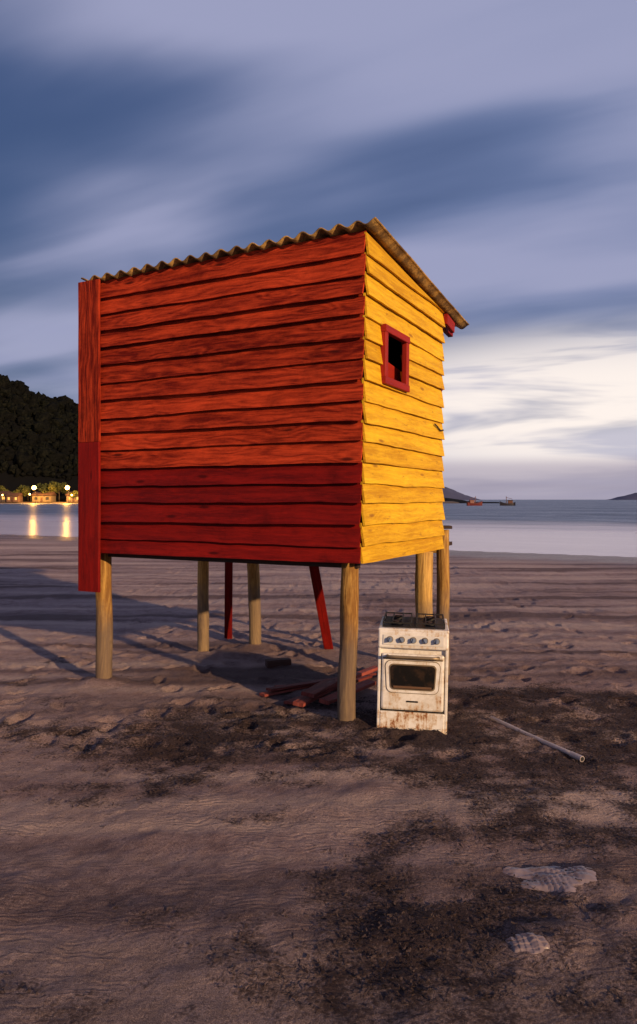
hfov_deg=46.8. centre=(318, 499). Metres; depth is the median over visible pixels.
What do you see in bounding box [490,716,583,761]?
plastic pipe
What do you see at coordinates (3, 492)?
roof
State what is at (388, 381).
window frame bottom
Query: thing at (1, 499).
walls
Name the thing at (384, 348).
window frame
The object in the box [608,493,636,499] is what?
island
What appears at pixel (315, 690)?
wood plank pile
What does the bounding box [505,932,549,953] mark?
buried plastic sheet
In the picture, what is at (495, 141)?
sky
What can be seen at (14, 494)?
roof
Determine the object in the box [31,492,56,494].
roof
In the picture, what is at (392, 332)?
window frame top
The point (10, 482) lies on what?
hill
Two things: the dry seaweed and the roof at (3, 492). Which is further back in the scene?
the roof at (3, 492)
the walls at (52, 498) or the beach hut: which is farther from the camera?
the walls at (52, 498)
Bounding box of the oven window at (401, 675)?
[390,665,434,689]
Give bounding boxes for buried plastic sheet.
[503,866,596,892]
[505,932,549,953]
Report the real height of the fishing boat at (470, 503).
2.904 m
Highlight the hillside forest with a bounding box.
[0,374,82,480]
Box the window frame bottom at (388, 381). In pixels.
[381,376,409,392]
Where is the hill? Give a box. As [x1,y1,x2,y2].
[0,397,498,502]
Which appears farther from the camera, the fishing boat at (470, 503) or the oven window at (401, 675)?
the fishing boat at (470, 503)
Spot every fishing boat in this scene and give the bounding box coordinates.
[466,496,481,505]
[500,496,514,505]
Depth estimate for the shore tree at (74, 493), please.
313.68 m
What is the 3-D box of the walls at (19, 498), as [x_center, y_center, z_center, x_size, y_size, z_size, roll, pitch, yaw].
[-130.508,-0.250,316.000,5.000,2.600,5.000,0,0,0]
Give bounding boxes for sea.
[0,500,636,556]
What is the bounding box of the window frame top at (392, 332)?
[381,324,409,343]
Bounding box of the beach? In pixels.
[0,501,458,502]
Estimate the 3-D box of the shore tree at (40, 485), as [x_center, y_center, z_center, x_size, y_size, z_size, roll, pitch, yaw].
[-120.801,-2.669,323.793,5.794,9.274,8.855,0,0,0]
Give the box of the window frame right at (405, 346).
[402,343,408,384]
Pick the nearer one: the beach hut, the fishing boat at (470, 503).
the beach hut
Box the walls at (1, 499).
[0,495,5,501]
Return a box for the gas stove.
[377,612,448,733]
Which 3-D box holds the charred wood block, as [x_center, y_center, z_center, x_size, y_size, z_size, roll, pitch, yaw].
[-0.397,1.607,7.235,0.237,0.080,0.133,0,0,-16]
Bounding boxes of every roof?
[0,491,11,494]
[5,493,22,495]
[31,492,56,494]
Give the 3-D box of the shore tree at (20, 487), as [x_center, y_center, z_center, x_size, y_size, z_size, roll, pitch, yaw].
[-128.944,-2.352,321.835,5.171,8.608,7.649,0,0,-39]
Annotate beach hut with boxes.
[78,217,468,720]
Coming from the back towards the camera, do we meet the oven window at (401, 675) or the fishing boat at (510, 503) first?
the fishing boat at (510, 503)
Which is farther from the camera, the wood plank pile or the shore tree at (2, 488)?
the shore tree at (2, 488)
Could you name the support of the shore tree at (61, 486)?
on the beach
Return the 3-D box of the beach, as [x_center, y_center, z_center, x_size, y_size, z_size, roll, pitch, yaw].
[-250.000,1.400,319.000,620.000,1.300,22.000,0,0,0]
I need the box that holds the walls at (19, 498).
[6,496,22,501]
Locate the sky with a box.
[0,0,636,499]
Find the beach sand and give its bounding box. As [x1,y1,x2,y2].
[0,534,636,1023]
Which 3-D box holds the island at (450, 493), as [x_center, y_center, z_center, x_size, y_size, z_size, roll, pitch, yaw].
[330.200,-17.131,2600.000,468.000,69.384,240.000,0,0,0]
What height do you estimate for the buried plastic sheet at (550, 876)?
0.092 m
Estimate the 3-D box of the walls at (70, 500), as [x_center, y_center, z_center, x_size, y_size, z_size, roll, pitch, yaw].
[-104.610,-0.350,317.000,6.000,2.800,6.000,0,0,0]
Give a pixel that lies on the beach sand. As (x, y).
(204, 860)
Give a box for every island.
[442,487,479,499]
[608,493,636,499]
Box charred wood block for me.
[265,658,290,667]
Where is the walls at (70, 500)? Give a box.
[66,495,77,501]
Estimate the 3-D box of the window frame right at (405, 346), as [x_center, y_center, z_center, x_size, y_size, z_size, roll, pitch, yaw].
[0.706,-1.096,5.966,0.048,0.335,0.056,0,0,27]
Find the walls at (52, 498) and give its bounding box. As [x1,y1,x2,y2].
[32,495,55,501]
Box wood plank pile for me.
[259,666,377,706]
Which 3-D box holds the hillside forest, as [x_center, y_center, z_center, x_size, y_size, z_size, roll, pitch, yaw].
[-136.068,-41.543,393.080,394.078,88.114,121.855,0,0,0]
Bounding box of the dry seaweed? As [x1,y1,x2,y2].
[0,648,636,1010]
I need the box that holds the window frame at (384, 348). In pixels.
[380,331,387,376]
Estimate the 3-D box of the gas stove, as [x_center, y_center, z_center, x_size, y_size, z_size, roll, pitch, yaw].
[0.707,1.309,5.510,0.504,0.838,0.633,1,0,8]
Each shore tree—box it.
[0,486,12,492]
[13,489,28,495]
[18,485,30,495]
[35,483,48,490]
[39,484,55,492]
[48,481,67,501]
[69,490,77,497]
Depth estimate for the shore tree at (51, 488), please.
315.26 m
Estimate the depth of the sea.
49.13 m
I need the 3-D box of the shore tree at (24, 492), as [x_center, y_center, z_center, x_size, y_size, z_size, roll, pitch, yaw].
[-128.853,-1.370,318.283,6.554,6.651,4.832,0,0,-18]

